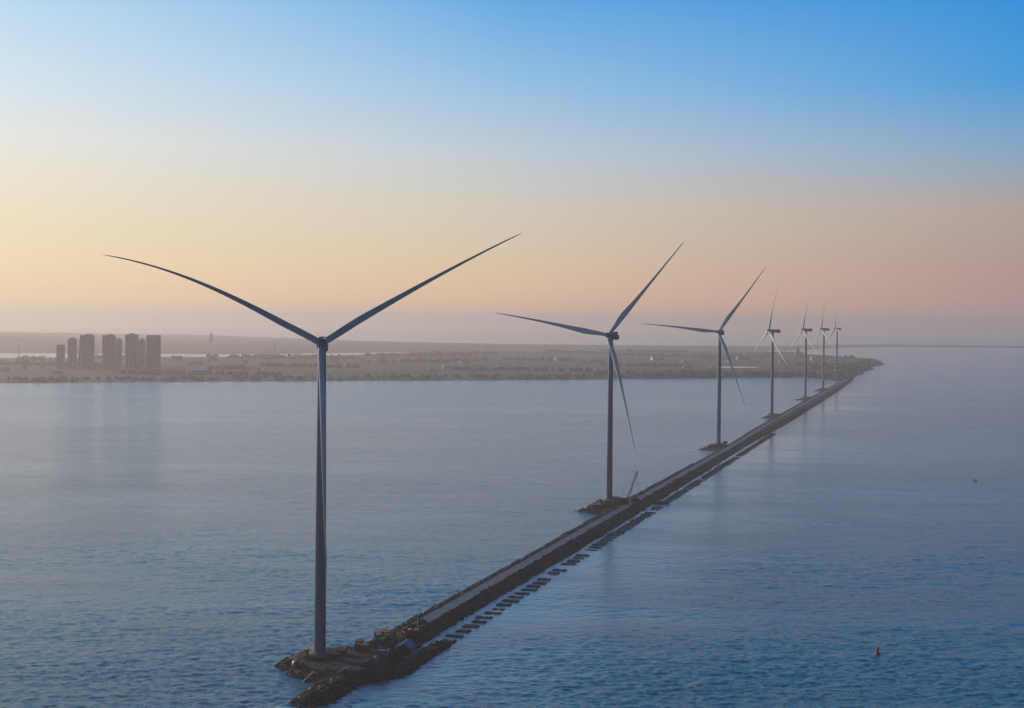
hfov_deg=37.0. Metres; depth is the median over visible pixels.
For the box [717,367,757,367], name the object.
pond water
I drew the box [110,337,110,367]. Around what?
window
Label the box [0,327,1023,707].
water
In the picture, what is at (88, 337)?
window
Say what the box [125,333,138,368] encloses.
apartment tower
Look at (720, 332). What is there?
wind turbine
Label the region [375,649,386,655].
site container
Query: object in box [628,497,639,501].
spoil heap
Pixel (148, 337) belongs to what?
window
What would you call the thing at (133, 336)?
window
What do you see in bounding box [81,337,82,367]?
window
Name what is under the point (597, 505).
site cabin
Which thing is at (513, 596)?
stone raft
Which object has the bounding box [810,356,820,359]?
warehouse
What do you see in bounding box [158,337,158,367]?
window
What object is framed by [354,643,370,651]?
site container
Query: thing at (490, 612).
stone raft
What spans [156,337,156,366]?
window
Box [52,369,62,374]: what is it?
warehouse
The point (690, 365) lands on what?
warehouse
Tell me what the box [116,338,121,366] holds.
apartment tower
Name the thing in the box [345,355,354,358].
warehouse
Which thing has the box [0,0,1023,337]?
sky
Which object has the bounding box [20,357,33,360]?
warehouse
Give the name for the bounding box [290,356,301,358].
warehouse
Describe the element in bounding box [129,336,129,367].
window
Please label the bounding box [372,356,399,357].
warehouse
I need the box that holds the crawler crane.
[619,471,637,502]
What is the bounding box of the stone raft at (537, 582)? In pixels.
[532,581,546,583]
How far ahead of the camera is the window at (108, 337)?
3679.05 m
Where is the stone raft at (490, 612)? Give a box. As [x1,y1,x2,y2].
[483,611,501,614]
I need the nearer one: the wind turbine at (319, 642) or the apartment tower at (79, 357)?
the wind turbine at (319, 642)
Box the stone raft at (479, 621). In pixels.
[471,619,486,622]
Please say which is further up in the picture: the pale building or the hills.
the hills
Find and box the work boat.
[651,499,668,503]
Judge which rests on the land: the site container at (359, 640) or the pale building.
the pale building
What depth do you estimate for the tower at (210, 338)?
7392.98 m
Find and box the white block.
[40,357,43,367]
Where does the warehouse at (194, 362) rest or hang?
on the land
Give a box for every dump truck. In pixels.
[369,637,385,647]
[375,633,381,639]
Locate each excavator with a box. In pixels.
[336,646,354,656]
[383,626,391,639]
[391,625,412,635]
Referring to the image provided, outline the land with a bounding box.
[0,351,885,382]
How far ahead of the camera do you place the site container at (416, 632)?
614.26 m
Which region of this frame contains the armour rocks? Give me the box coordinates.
[274,463,711,707]
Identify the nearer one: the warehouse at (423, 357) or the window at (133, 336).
the window at (133, 336)
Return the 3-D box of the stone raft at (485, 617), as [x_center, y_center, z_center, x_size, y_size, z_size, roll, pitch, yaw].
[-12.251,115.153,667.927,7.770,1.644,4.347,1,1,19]
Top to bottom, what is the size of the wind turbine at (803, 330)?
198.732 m
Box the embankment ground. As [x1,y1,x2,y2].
[278,378,853,706]
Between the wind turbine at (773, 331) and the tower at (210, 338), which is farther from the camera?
the tower at (210, 338)
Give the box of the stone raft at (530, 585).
[526,584,540,586]
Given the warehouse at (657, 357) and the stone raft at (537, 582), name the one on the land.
the warehouse at (657, 357)
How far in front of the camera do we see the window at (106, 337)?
3679.94 m
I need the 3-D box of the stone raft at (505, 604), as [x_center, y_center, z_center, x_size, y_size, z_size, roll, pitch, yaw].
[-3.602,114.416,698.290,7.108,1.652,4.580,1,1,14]
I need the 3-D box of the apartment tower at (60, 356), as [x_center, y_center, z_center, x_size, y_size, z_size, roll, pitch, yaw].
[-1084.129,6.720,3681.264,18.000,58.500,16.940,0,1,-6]
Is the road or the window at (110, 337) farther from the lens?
the window at (110, 337)
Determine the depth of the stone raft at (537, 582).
755.97 m
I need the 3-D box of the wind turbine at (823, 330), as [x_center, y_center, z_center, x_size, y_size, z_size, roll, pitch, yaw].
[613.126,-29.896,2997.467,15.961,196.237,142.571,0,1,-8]
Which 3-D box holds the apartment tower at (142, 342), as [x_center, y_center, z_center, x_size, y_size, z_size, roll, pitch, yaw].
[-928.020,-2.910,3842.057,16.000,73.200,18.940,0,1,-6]
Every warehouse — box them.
[0,367,10,370]
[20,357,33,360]
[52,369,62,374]
[171,356,181,359]
[187,361,201,364]
[190,369,209,372]
[208,355,217,360]
[258,356,268,359]
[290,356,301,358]
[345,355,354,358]
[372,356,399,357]
[380,353,385,358]
[417,356,429,359]
[481,355,492,358]
[650,356,665,359]
[685,364,693,367]
[779,359,788,363]
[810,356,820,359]
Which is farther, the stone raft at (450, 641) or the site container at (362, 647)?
the stone raft at (450, 641)
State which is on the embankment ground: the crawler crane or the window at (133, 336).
the crawler crane
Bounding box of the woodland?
[0,349,881,381]
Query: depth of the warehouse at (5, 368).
3497.29 m
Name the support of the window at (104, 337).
in the apartment tower at (108, 351)
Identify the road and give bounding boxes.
[400,379,848,630]
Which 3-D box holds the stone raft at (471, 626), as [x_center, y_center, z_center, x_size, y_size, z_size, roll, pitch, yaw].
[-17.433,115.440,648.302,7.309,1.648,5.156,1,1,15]
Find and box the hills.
[0,332,1023,353]
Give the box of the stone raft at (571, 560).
[566,559,579,561]
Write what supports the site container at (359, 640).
on the embankment ground
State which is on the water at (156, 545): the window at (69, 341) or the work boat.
the work boat
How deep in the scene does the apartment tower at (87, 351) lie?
3663.45 m
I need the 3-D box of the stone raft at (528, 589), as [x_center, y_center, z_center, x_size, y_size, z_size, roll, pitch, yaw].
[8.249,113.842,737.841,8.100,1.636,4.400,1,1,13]
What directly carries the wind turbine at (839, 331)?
on the embankment ground
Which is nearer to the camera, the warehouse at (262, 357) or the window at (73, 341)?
the window at (73, 341)
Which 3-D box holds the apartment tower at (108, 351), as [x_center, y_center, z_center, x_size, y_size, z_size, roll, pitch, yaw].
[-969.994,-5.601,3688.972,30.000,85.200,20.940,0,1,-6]
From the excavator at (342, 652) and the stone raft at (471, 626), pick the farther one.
the stone raft at (471, 626)
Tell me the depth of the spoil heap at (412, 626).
626.55 m
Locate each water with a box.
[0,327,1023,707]
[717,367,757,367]
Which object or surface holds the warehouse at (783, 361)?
on the land
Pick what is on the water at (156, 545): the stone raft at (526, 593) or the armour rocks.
the stone raft at (526, 593)
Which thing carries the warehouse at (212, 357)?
on the land
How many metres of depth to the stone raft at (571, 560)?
826.17 m
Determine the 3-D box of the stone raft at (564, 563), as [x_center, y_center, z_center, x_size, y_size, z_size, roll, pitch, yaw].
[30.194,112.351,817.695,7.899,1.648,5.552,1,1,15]
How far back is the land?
4145.26 m
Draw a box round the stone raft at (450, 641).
[442,639,456,642]
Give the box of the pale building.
[736,356,750,359]
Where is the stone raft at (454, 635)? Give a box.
[445,634,463,637]
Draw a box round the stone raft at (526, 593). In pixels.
[514,591,529,594]
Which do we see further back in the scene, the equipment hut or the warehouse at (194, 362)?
the warehouse at (194, 362)
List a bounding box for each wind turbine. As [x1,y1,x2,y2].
[102,233,521,656]
[498,242,683,500]
[647,267,765,443]
[753,277,787,414]
[791,290,817,396]
[812,297,834,388]
[825,302,849,378]
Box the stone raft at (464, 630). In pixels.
[455,628,471,632]
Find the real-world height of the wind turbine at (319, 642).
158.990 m
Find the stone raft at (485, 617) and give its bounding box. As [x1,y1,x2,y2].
[475,615,492,618]
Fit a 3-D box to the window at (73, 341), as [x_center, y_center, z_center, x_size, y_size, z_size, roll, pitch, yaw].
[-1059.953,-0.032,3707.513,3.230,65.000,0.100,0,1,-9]
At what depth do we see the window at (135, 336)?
3696.15 m
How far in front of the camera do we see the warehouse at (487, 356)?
5094.20 m
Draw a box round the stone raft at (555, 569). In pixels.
[551,568,566,570]
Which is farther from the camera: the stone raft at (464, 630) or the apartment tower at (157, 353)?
the apartment tower at (157, 353)
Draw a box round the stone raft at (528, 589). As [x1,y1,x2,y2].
[521,588,537,590]
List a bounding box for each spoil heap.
[404,624,420,628]
[413,619,427,624]
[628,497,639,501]
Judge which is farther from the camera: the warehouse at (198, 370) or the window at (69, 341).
the window at (69, 341)
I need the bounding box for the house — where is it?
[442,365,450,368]
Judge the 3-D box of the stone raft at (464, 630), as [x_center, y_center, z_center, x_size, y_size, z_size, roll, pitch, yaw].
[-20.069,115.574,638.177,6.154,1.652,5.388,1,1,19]
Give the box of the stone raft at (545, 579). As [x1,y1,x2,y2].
[537,577,550,580]
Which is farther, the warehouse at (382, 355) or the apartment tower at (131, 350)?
the warehouse at (382, 355)
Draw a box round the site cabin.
[592,504,602,507]
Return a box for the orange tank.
[292,660,299,668]
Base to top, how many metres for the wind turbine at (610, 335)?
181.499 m
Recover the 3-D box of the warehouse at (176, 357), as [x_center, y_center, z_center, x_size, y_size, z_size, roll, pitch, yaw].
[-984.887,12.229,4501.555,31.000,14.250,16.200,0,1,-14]
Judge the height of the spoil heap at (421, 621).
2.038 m
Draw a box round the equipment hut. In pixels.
[612,496,619,503]
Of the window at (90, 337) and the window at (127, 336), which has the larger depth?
the window at (127, 336)
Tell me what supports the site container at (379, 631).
on the embankment ground
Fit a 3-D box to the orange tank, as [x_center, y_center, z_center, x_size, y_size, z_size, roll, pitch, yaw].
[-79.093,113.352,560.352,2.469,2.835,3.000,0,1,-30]
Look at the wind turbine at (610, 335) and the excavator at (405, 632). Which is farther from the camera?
the wind turbine at (610, 335)
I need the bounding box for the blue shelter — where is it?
[398,639,414,652]
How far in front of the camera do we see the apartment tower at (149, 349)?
3710.49 m
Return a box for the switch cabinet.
[303,648,309,655]
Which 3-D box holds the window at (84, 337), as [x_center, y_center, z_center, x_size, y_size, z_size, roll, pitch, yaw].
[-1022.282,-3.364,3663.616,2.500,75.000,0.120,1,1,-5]
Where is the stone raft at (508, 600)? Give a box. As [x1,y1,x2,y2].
[501,598,518,601]
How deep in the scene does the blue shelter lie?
597.98 m
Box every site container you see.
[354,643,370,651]
[355,638,363,642]
[374,629,384,638]
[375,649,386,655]
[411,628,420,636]
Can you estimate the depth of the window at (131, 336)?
3694.35 m
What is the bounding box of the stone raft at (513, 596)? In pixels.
[508,595,523,597]
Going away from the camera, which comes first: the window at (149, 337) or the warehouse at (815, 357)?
the window at (149, 337)
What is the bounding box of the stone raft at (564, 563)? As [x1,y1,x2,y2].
[562,562,575,564]
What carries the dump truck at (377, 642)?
on the embankment ground
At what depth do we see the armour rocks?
643.87 m
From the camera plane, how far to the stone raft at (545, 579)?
766.24 m
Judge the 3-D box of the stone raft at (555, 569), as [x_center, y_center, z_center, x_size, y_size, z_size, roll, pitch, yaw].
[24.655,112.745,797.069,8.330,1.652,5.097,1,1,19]
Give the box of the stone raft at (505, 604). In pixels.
[496,602,511,605]
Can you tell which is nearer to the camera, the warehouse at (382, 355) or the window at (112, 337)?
the window at (112, 337)
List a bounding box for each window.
[69,341,70,366]
[73,341,74,366]
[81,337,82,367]
[84,337,84,367]
[86,337,86,367]
[88,337,88,367]
[90,337,90,367]
[104,337,104,367]
[106,337,106,367]
[108,337,108,367]
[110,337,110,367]
[112,337,112,367]
[127,336,127,367]
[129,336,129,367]
[131,336,131,367]
[133,336,133,367]
[134,336,135,367]
[147,337,148,367]
[149,337,149,367]
[150,337,150,367]
[155,337,155,366]
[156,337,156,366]
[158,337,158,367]
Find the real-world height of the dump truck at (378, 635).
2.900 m
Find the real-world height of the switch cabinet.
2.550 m
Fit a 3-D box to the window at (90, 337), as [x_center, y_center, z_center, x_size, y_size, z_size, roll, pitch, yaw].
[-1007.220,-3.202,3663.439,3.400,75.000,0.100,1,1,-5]
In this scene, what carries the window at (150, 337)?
in the apartment tower at (149, 349)
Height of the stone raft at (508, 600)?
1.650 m
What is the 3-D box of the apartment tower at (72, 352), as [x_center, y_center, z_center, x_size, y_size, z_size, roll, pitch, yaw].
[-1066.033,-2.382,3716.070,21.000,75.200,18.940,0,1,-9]
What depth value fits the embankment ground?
699.12 m
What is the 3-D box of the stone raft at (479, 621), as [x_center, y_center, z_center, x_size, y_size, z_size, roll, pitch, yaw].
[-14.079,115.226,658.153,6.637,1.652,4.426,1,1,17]
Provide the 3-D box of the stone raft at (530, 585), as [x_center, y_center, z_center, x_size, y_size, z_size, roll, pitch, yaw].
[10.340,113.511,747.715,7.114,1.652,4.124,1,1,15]
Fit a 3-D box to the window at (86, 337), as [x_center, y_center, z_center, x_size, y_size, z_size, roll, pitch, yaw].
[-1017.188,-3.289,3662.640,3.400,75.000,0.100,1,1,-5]
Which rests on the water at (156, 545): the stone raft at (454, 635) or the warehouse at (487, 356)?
the stone raft at (454, 635)
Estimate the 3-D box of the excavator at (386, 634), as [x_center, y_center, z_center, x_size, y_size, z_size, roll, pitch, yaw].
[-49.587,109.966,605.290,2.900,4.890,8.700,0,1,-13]
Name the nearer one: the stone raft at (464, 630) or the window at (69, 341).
the stone raft at (464, 630)
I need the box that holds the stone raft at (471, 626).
[462,624,479,627]
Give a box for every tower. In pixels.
[56,345,64,368]
[68,337,76,367]
[78,348,79,366]
[80,334,94,368]
[102,334,115,368]
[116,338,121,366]
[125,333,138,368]
[139,338,145,366]
[146,335,153,368]
[153,335,160,368]
[209,333,212,343]
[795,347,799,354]

